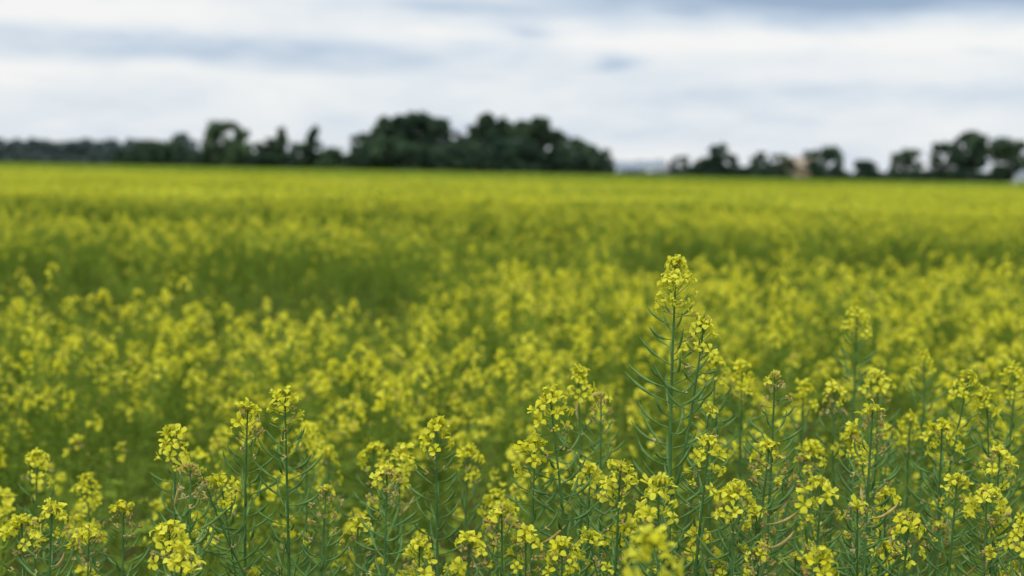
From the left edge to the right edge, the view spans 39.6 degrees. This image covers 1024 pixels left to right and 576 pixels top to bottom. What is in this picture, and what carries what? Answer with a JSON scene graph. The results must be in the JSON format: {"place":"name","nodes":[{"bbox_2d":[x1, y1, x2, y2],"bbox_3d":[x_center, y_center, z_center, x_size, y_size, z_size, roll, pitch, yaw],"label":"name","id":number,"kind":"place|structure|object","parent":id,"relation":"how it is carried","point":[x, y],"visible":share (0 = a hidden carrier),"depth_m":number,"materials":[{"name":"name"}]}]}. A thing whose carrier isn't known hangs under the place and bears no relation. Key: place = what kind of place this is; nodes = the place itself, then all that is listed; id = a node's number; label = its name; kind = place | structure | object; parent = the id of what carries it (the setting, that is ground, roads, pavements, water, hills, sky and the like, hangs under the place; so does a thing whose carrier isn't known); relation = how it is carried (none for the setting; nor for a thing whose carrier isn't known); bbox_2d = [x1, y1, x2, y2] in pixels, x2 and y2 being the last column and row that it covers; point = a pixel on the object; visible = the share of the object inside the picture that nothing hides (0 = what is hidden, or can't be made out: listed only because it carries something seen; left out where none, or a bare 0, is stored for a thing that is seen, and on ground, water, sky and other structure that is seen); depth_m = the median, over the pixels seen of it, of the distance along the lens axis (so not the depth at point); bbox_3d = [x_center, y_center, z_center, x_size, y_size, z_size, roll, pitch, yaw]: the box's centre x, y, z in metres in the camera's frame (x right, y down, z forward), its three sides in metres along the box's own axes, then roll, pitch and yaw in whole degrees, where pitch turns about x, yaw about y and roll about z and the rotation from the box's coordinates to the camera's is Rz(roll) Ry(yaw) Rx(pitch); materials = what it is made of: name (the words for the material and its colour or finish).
{"place":"outdoors","nodes":[
{"label":"outdoors","id":0,"kind":"place"},
{"bbox_2d":[0,161,1023,575],"bbox_3d":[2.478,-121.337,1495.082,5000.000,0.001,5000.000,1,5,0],"label":"ground","id":1,"kind":"structure","parent":0,"point":[480,469],"depth_m":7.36,"materials":[{"name":"green plant"}]},
{"bbox_2d":[0,513,48,575],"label":"mustard plant","id":2,"kind":"object","parent":1,"relation":"on","point":[21,521],"visible":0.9,"depth_m":1.63,"materials":[{"name":"yellow plant"}]},
{"bbox_2d":[18,497,74,575],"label":"mustard plant","id":3,"kind":"object","parent":1,"relation":"on","point":[49,507],"visible":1,"depth_m":1.48,"materials":[{"name":"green plant"}]},
{"bbox_2d":[11,447,89,575],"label":"mustard plant","id":4,"kind":"object","parent":1,"relation":"on","point":[34,461],"visible":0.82,"depth_m":1.88,"materials":[{"name":"green plant"}]},
{"bbox_2d":[65,523,116,575],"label":"mustard plant","id":5,"kind":"object","parent":1,"relation":"on","point":[87,533],"visible":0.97,"depth_m":1.63,"materials":[{"name":"yellow plant"}]},
{"bbox_2d":[69,472,115,575],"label":"mustard plant","id":6,"kind":"object","parent":1,"relation":"on","point":[84,480],"visible":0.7,"depth_m":2.04,"materials":[{"name":"green plant"}]},
{"bbox_2d":[0,137,201,164],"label":"distant treeline","id":7,"kind":"object","parent":1,"relation":"on","point":[82,147],"visible":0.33,"depth_m":416.10,"materials":[{"name":"green plant"}]},
{"bbox_2d":[91,499,151,575],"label":"mustard plant","id":8,"kind":"object","parent":1,"relation":"on","point":[119,505],"visible":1,"depth_m":1.52,"materials":[{"name":"green plant"}]},
{"bbox_2d":[133,138,177,165],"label":"deciduous tree","id":9,"kind":"object","parent":1,"relation":"on","point":[161,147],"visible":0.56,"depth_m":247.82,"materials":[{"name":"green plant"}]},
{"bbox_2d":[144,423,207,575],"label":"mustard plant","id":10,"kind":"object","parent":1,"relation":"on","point":[172,429],"visible":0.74,"depth_m":1.64,"materials":[{"name":"green plant"}]},
{"bbox_2d":[147,519,204,575],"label":"mustard plant","id":11,"kind":"object","parent":1,"relation":"on","point":[166,530],"visible":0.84,"depth_m":1.40,"materials":[{"name":"yellow plant"}]},
{"bbox_2d":[162,542,205,575],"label":"mustard plant","id":12,"kind":"object","parent":1,"relation":"on","point":[179,555],"visible":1,"depth_m":1.36,"materials":[{"name":"yellow plant"}]},
{"bbox_2d":[155,456,228,575],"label":"mustard plant","id":13,"kind":"object","parent":1,"relation":"on","point":[185,465],"visible":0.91,"depth_m":1.47,"materials":[{"name":"green plant"}]},
{"bbox_2d":[200,119,250,166],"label":"deciduous tree","id":14,"kind":"object","parent":1,"relation":"on","point":[217,129],"visible":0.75,"depth_m":243.36,"materials":[{"name":"green plant"}]},
{"bbox_2d":[222,140,254,166],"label":"deciduous tree","id":15,"kind":"object","parent":1,"relation":"on","point":[236,149],"visible":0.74,"depth_m":239.77,"materials":[{"name":"green plant"}]},
{"bbox_2d":[191,385,324,575],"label":"mustard plant","id":16,"kind":"object","parent":1,"relation":"on","point":[220,478],"visible":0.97,"depth_m":1.53,"materials":[{"name":"green plant"}]},
{"bbox_2d":[207,397,313,575],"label":"mustard plant","id":17,"kind":"object","parent":1,"relation":"on","point":[244,407],"visible":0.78,"depth_m":1.58,"materials":[{"name":"green plant"}]},
{"bbox_2d":[270,126,288,167],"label":"deciduous tree","id":18,"kind":"object","parent":1,"relation":"on","point":[281,142],"visible":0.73,"depth_m":246.29,"materials":[{"name":"green plant"}]},
{"bbox_2d":[281,141,313,166],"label":"deciduous tree","id":19,"kind":"object","parent":1,"relation":"on","point":[300,147],"visible":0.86,"depth_m":243.68,"materials":[{"name":"green plant"}]},
{"bbox_2d":[283,420,338,575],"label":"mustard plant","id":20,"kind":"object","parent":1,"relation":"on","point":[314,440],"visible":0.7,"depth_m":2.13,"materials":[{"name":"green plant"}]},
{"bbox_2d":[304,125,323,168],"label":"deciduous tree","id":21,"kind":"object","parent":1,"relation":"on","point":[311,139],"visible":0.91,"depth_m":245.05,"materials":[{"name":"green plant"}]},
{"bbox_2d":[291,484,349,575],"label":"mustard plant","id":22,"kind":"object","parent":1,"relation":"on","point":[324,489],"visible":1,"depth_m":1.52,"materials":[{"name":"green plant"}]},
{"bbox_2d":[309,445,357,575],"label":"mustard plant","id":23,"kind":"object","parent":1,"relation":"on","point":[328,451],"visible":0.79,"depth_m":2.23,"materials":[{"name":"green plant"}]},
{"bbox_2d":[314,146,356,168],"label":"deciduous tree","id":24,"kind":"object","parent":1,"relation":"on","point":[324,162],"visible":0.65,"depth_m":241.76,"materials":[{"name":"green plant"}]},
{"bbox_2d":[330,510,375,575],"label":"mustard plant","id":25,"kind":"object","parent":1,"relation":"on","point":[357,522],"visible":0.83,"depth_m":1.62,"materials":[{"name":"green plant"}]},
{"bbox_2d":[347,132,379,164],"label":"deciduous tree","id":26,"kind":"object","parent":1,"relation":"on","point":[363,138],"visible":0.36,"depth_m":243.94,"materials":[{"name":"green plant"}]},
{"bbox_2d":[338,441,421,575],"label":"mustard plant","id":27,"kind":"object","parent":1,"relation":"on","point":[376,446],"visible":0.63,"depth_m":1.98,"materials":[{"name":"green plant"}]},
{"bbox_2d":[370,115,396,165],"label":"deciduous tree","id":28,"kind":"object","parent":1,"relation":"on","point":[383,128],"visible":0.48,"depth_m":247.71,"materials":[{"name":"green plant"}]},
{"bbox_2d":[352,461,416,575],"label":"mustard plant","id":29,"kind":"object","parent":1,"relation":"on","point":[388,471],"visible":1,"depth_m":1.47,"materials":[{"name":"green plant"}]},
{"bbox_2d":[368,137,420,169],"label":"deciduous tree","id":30,"kind":"object","parent":1,"relation":"on","point":[387,145],"visible":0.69,"depth_m":241.32,"materials":[{"name":"green plant"}]},
{"bbox_2d":[389,114,417,166],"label":"deciduous tree","id":31,"kind":"object","parent":1,"relation":"on","point":[405,125],"visible":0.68,"depth_m":249.28,"materials":[{"name":"green plant"}]},
{"bbox_2d":[368,442,464,575],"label":"mustard plant","id":32,"kind":"object","parent":1,"relation":"on","point":[404,454],"visible":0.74,"depth_m":1.82,"materials":[{"name":"green plant"}]},
{"bbox_2d":[396,533,437,575],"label":"mustard plant","id":33,"kind":"object","parent":1,"relation":"on","point":[417,542],"visible":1,"depth_m":1.48,"materials":[{"name":"yellow plant"}]},
{"bbox_2d":[406,110,432,157],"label":"deciduous tree","id":34,"kind":"object","parent":1,"relation":"on","point":[422,132],"visible":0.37,"depth_m":251.50,"materials":[{"name":"green plant"}]},
{"bbox_2d":[425,117,451,145],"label":"deciduous tree","id":35,"kind":"object","parent":1,"relation":"on","point":[438,127],"visible":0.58,"depth_m":249.63,"materials":[{"name":"green plant"}]},
{"bbox_2d":[412,443,486,575],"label":"mustard plant","id":36,"kind":"object","parent":1,"relation":"on","point":[466,451],"visible":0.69,"depth_m":1.92,"materials":[{"name":"green plant"}]},
{"bbox_2d":[427,140,482,168],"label":"deciduous tree","id":37,"kind":"object","parent":1,"relation":"on","point":[474,159],"visible":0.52,"depth_m":240.21,"materials":[{"name":"green plant"}]},
{"bbox_2d":[407,414,508,575],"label":"mustard plant","id":38,"kind":"object","parent":1,"relation":"on","point":[437,423],"visible":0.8,"depth_m":1.64,"materials":[{"name":"green plant"}]},
{"bbox_2d":[443,530,492,575],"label":"mustard plant","id":39,"kind":"object","parent":1,"relation":"on","point":[474,540],"visible":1,"depth_m":1.38,"materials":[{"name":"yellow plant"}]},
{"bbox_2d":[470,112,497,169],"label":"deciduous tree","id":40,"kind":"object","parent":1,"relation":"on","point":[486,122],"visible":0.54,"depth_m":247.84,"materials":[{"name":"green plant"}]},
{"bbox_2d":[477,488,516,575],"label":"mustard plant","id":41,"kind":"object","parent":1,"relation":"on","point":[496,494],"visible":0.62,"depth_m":1.93,"materials":[{"name":"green plant"}]},
{"bbox_2d":[472,501,539,575],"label":"mustard plant","id":42,"kind":"object","parent":1,"relation":"on","point":[491,517],"visible":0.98,"depth_m":1.43,"materials":[{"name":"yellow plant"}]},
{"bbox_2d":[0,144,1014,182],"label":"hedgerow","id":43,"kind":"object","parent":1,"relation":"on","point":[456,160],"visible":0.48,"depth_m":241.85,"materials":[{"name":"green plant"}]},
{"bbox_2d":[478,137,545,172],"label":"deciduous tree","id":44,"kind":"object","parent":1,"relation":"on","point":[507,146],"visible":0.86,"depth_m":239.50,"materials":[{"name":"green plant"}]},
{"bbox_2d":[507,119,536,156],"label":"deciduous tree","id":45,"kind":"object","parent":1,"relation":"on","point":[522,128],"visible":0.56,"depth_m":247.71,"materials":[{"name":"green plant"}]},
{"bbox_2d":[504,522,544,575],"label":"mustard plant","id":46,"kind":"object","parent":1,"relation":"on","point":[524,532],"visible":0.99,"depth_m":1.42,"materials":[{"name":"yellow plant"}]},
{"bbox_2d":[505,435,565,575],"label":"mustard plant","id":47,"kind":"object","parent":1,"relation":"on","point":[532,443],"visible":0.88,"depth_m":1.57,"materials":[{"name":"green plant"}]},
{"bbox_2d":[530,115,554,151],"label":"deciduous tree","id":48,"kind":"object","parent":1,"relation":"on","point":[543,131],"visible":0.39,"depth_m":249.34,"materials":[{"name":"green plant"}]},
{"bbox_2d":[540,128,569,173],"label":"deciduous tree","id":49,"kind":"object","parent":1,"relation":"on","point":[558,134],"visible":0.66,"depth_m":247.51,"materials":[{"name":"green plant"}]},
{"bbox_2d":[525,384,595,575],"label":"mustard plant","id":50,"kind":"object","parent":1,"relation":"on","point":[552,394],"visible":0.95,"depth_m":1.57,"materials":[{"name":"green plant"}]},
{"bbox_2d":[542,535,585,575],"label":"mustard plant","id":51,"kind":"object","parent":1,"relation":"on","point":[560,543],"visible":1,"depth_m":1.40,"materials":[{"name":"yellow plant"}]},
{"bbox_2d":[553,136,594,173],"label":"deciduous tree","id":52,"kind":"object","parent":1,"relation":"on","point":[576,144],"visible":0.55,"depth_m":245.39,"materials":[{"name":"green plant"}]},
{"bbox_2d":[552,363,605,575],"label":"mustard plant","id":53,"kind":"object","parent":1,"relation":"on","point":[576,371],"visible":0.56,"depth_m":1.82,"materials":[{"name":"green plant"}]},
{"bbox_2d":[555,459,614,575],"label":"mustard plant","id":54,"kind":"object","parent":1,"relation":"on","point":[590,466],"visible":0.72,"depth_m":1.67,"materials":[{"name":"green plant"}]},
{"bbox_2d":[581,145,614,174],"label":"deciduous tree","id":55,"kind":"object","parent":1,"relation":"on","point":[594,150],"visible":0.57,"depth_m":244.21,"materials":[{"name":"green plant"}]},
{"bbox_2d":[573,391,660,575],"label":"mustard plant","id":56,"kind":"object","parent":1,"relation":"on","point":[603,396],"visible":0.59,"depth_m":1.75,"materials":[{"name":"green plant"}]},
{"bbox_2d":[588,459,648,575],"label":"mustard plant","id":57,"kind":"object","parent":1,"relation":"on","point":[608,485],"visible":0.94,"depth_m":1.52,"materials":[{"name":"yellow plant"}]},
{"bbox_2d":[605,512,649,575],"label":"mustard plant","id":58,"kind":"object","parent":1,"relation":"on","point":[622,529],"visible":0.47,"depth_m":1.73,"materials":[{"name":"yellow plant"}]},
{"bbox_2d":[622,524,684,575],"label":"mustard plant","id":59,"kind":"object","parent":1,"relation":"on","point":[652,537],"visible":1,"depth_m":1.00,"materials":[{"name":"yellow plant"}]},
{"bbox_2d":[623,472,693,575],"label":"mustard plant","id":60,"kind":"object","parent":1,"relation":"on","point":[657,480],"visible":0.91,"depth_m":1.42,"materials":[{"name":"yellow plant"}]},
{"bbox_2d":[573,433,749,575],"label":"mustard plant","id":61,"kind":"object","parent":1,"relation":"on","point":[711,440],"visible":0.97,"depth_m":1.45,"materials":[{"name":"green plant"}]},
{"bbox_2d":[623,254,747,575],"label":"mustard plant","id":62,"kind":"object","parent":1,"relation":"on","point":[704,323],"visible":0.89,"depth_m":1.51,"materials":[{"name":"green plant"}]},
{"bbox_2d":[678,521,722,575],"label":"mustard plant","id":63,"kind":"object","parent":1,"relation":"on","point":[693,531],"visible":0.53,"depth_m":1.52,"materials":[{"name":"yellow plant"}]},
{"bbox_2d":[701,142,739,176],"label":"deciduous tree","id":64,"kind":"object","parent":1,"relation":"on","point":[717,158],"visible":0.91,"depth_m":243.13,"materials":[{"name":"green plant"}]},
{"bbox_2d":[683,352,775,575],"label":"mustard plant","id":65,"kind":"object","parent":1,"relation":"on","point":[715,358],"visible":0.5,"depth_m":1.92,"materials":[{"name":"green plant"}]},
{"bbox_2d":[696,478,770,575],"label":"mustard plant","id":66,"kind":"object","parent":1,"relation":"on","point":[730,490],"visible":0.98,"depth_m":1.42,"materials":[{"name":"yellow plant"}]},
{"bbox_2d":[683,357,784,571],"bbox_3d":[0.321,0.744,2.066,0.149,1.293,0.165,4,6,31],"label":"mustard plant","id":67,"kind":"object","parent":1,"relation":"on","point":[740,364],"visible":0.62,"depth_m":2.02,"materials":[{"name":"green plant"}]},
{"bbox_2d":[721,503,784,575],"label":"mustard plant","id":68,"kind":"object","parent":1,"relation":"on","point":[755,511],"visible":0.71,"depth_m":1.47,"materials":[{"name":"green plant"}]},
{"bbox_2d":[724,433,798,575],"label":"mustard plant","id":69,"kind":"object","parent":1,"relation":"on","point":[767,444],"visible":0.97,"depth_m":1.46,"materials":[{"name":"green plant"}]},
{"bbox_2d":[724,378,820,575],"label":"mustard plant","id":70,"kind":"object","parent":1,"relation":"on","point":[805,383],"visible":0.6,"depth_m":2.19,"materials":[{"name":"green plant"}]},
{"bbox_2d":[741,369,814,575],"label":"mustard plant","id":71,"kind":"object","parent":1,"relation":"on","point":[780,499],"visible":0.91,"depth_m":1.64,"materials":[{"name":"green plant"}]},
{"bbox_2d":[769,153,797,175],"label":"deciduous tree","id":72,"kind":"object","parent":1,"relation":"on","point":[787,162],"visible":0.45,"depth_m":244.56,"materials":[{"name":"green plant"}]},
{"bbox_2d":[726,438,876,575],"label":"mustard plant","id":73,"kind":"object","parent":1,"relation":"on","point":[813,446],"visible":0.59,"depth_m":1.83,"materials":[{"name":"green plant"}]},
{"bbox_2d":[780,475,844,575],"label":"mustard plant","id":74,"kind":"object","parent":1,"relation":"on","point":[823,483],"visible":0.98,"depth_m":1.37,"materials":[{"name":"yellow plant"}]},
{"bbox_2d":[802,545,838,575],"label":"mustard plant","id":75,"kind":"object","parent":1,"relation":"on","point":[822,555],"visible":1,"depth_m":1.32,"materials":[{"name":"yellow plant"}]},
{"bbox_2d":[803,145,844,178],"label":"deciduous tree","id":76,"kind":"object","parent":1,"relation":"on","point":[816,168],"visible":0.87,"depth_m":243.34,"materials":[{"name":"green plant"}]},
{"bbox_2d":[797,424,873,575],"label":"mustard plant","id":77,"kind":"object","parent":1,"relation":"on","point":[846,434],"visible":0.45,"depth_m":1.92,"materials":[{"name":"green plant"}]},
{"bbox_2d":[798,378,878,575],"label":"mustard plant","id":78,"kind":"object","parent":1,"relation":"on","point":[834,386],"visible":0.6,"depth_m":1.92,"materials":[{"name":"green plant"}]},
{"bbox_2d":[801,399,906,575],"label":"mustard plant","id":79,"kind":"object","parent":1,"relation":"on","point":[858,506],"visible":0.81,"depth_m":1.52,"materials":[{"name":"green plant"}]},
{"bbox_2d":[831,306,876,574],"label":"mustard plant","id":80,"kind":"object","parent":1,"relation":"on","point":[857,311],"visible":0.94,"depth_m":2.22,"materials":[{"name":"green plant"}]},
{"bbox_2d":[808,368,907,575],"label":"mustard plant","id":81,"kind":"object","parent":1,"relation":"on","point":[887,428],"visible":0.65,"depth_m":2.03,"materials":[{"name":"green plant"}]},
{"bbox_2d":[853,159,878,179],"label":"deciduous tree","id":82,"kind":"object","parent":1,"relation":"on","point":[867,167],"visible":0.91,"depth_m":243.46,"materials":[{"name":"green plant"}]},
{"bbox_2d":[851,485,912,575],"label":"mustard plant","id":83,"kind":"object","parent":1,"relation":"on","point":[885,490],"visible":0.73,"depth_m":1.57,"materials":[{"name":"green plant"}]},
{"bbox_2d":[859,409,930,575],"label":"mustard plant","id":84,"kind":"object","parent":1,"relation":"on","point":[910,418],"visible":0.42,"depth_m":2.02,"materials":[{"name":"green plant"}]},
{"bbox_2d":[853,495,948,575],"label":"mustard plant","id":85,"kind":"object","parent":1,"relation":"on","point":[938,524],"visible":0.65,"depth_m":1.67,"materials":[{"name":"green plant"}]},
{"bbox_2d":[870,508,934,575],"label":"mustard plant","id":86,"kind":"object","parent":1,"relation":"on","point":[911,525],"visible":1,"depth_m":1.44,"materials":[{"name":"yellow plant"}]},
{"bbox_2d":[887,148,924,180],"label":"deciduous tree","id":87,"kind":"object","parent":1,"relation":"on","point":[906,157],"visible":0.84,"depth_m":243.66,"materials":[{"name":"green plant"}]},
{"bbox_2d":[875,349,949,574],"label":"mustard plant","id":88,"kind":"object","parent":1,"relation":"on","point":[924,354],"visible":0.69,"depth_m":2.22,"materials":[{"name":"green plant"}]},
{"bbox_2d":[843,369,984,575],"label":"mustard plant","id":89,"kind":"object","parent":1,"relation":"on","point":[969,374],"visible":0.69,"depth_m":1.82,"materials":[{"name":"green plant"}]},
{"bbox_2d":[929,141,962,181],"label":"deciduous tree","id":90,"kind":"object","parent":1,"relation":"on","point":[944,148],"visible":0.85,"depth_m":245.47,"materials":[{"name":"green plant"}]},
{"bbox_2d":[868,510,1023,575],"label":"mustard plant","id":91,"kind":"object","parent":1,"relation":"on","point":[885,545],"visible":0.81,"depth_m":1.52,"materials":[{"name":"yellow plant"}]},
{"bbox_2d":[895,472,1023,575],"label":"mustard plant","id":92,"kind":"object","parent":1,"relation":"on","point":[953,481],"visible":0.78,"depth_m":1.63,"materials":[{"name":"green plant"}]},
{"bbox_2d":[904,417,1022,575],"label":"mustard plant","id":93,"kind":"object","parent":1,"relation":"on","point":[941,424],"visible":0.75,"depth_m":1.77,"materials":[{"name":"green plant"}]},
{"bbox_2d":[953,130,991,176],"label":"deciduous tree","id":94,"kind":"object","parent":1,"relation":"on","point":[974,143],"visible":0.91,"depth_m":247.37,"materials":[{"name":"green plant"}]},
{"bbox_2d":[928,386,1023,575],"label":"mustard plant","id":95,"kind":"object","parent":1,"relation":"on","point":[996,410],"visible":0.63,"depth_m":1.82,"materials":[{"name":"green plant"}]},
{"bbox_2d":[959,511,1009,575],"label":"mustard plant","id":96,"kind":"object","parent":1,"relation":"on","point":[1005,524],"visible":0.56,"depth_m":1.60,"materials":[{"name":"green plant"}]},
{"bbox_2d":[953,483,1018,575],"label":"mustard plant","id":97,"kind":"object","parent":1,"relation":"on","point":[988,490],"visible":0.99,"depth_m":1.57,"materials":[{"name":"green plant"}]},
{"bbox_2d":[963,443,1019,575],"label":"mustard plant","id":98,"kind":"object","parent":1,"relation":"on","point":[1003,453],"visible":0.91,"depth_m":1.62,"materials":[{"name":"green plant"}]},
{"bbox_2d":[980,360,1023,568],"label":"mustard plant","id":99,"kind":"object","parent":1,"relation":"on","point":[1016,369],"visible":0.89,"depth_m":2.03,"materials":[{"name":"green plant"}]},
{"bbox_2d":[986,136,1023,177],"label":"deciduous tree","id":100,"kind":"object","parent":1,"relation":"on","point":[1004,150],"visible":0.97,"depth_m":244.49,"materials":[{"name":"green plant"}]},
{"bbox_2d":[0,0,1023,174],"label":"sky","id":101,"kind":"structure","parent":0,"point":[664,80],"materials":[{"name":"white"}]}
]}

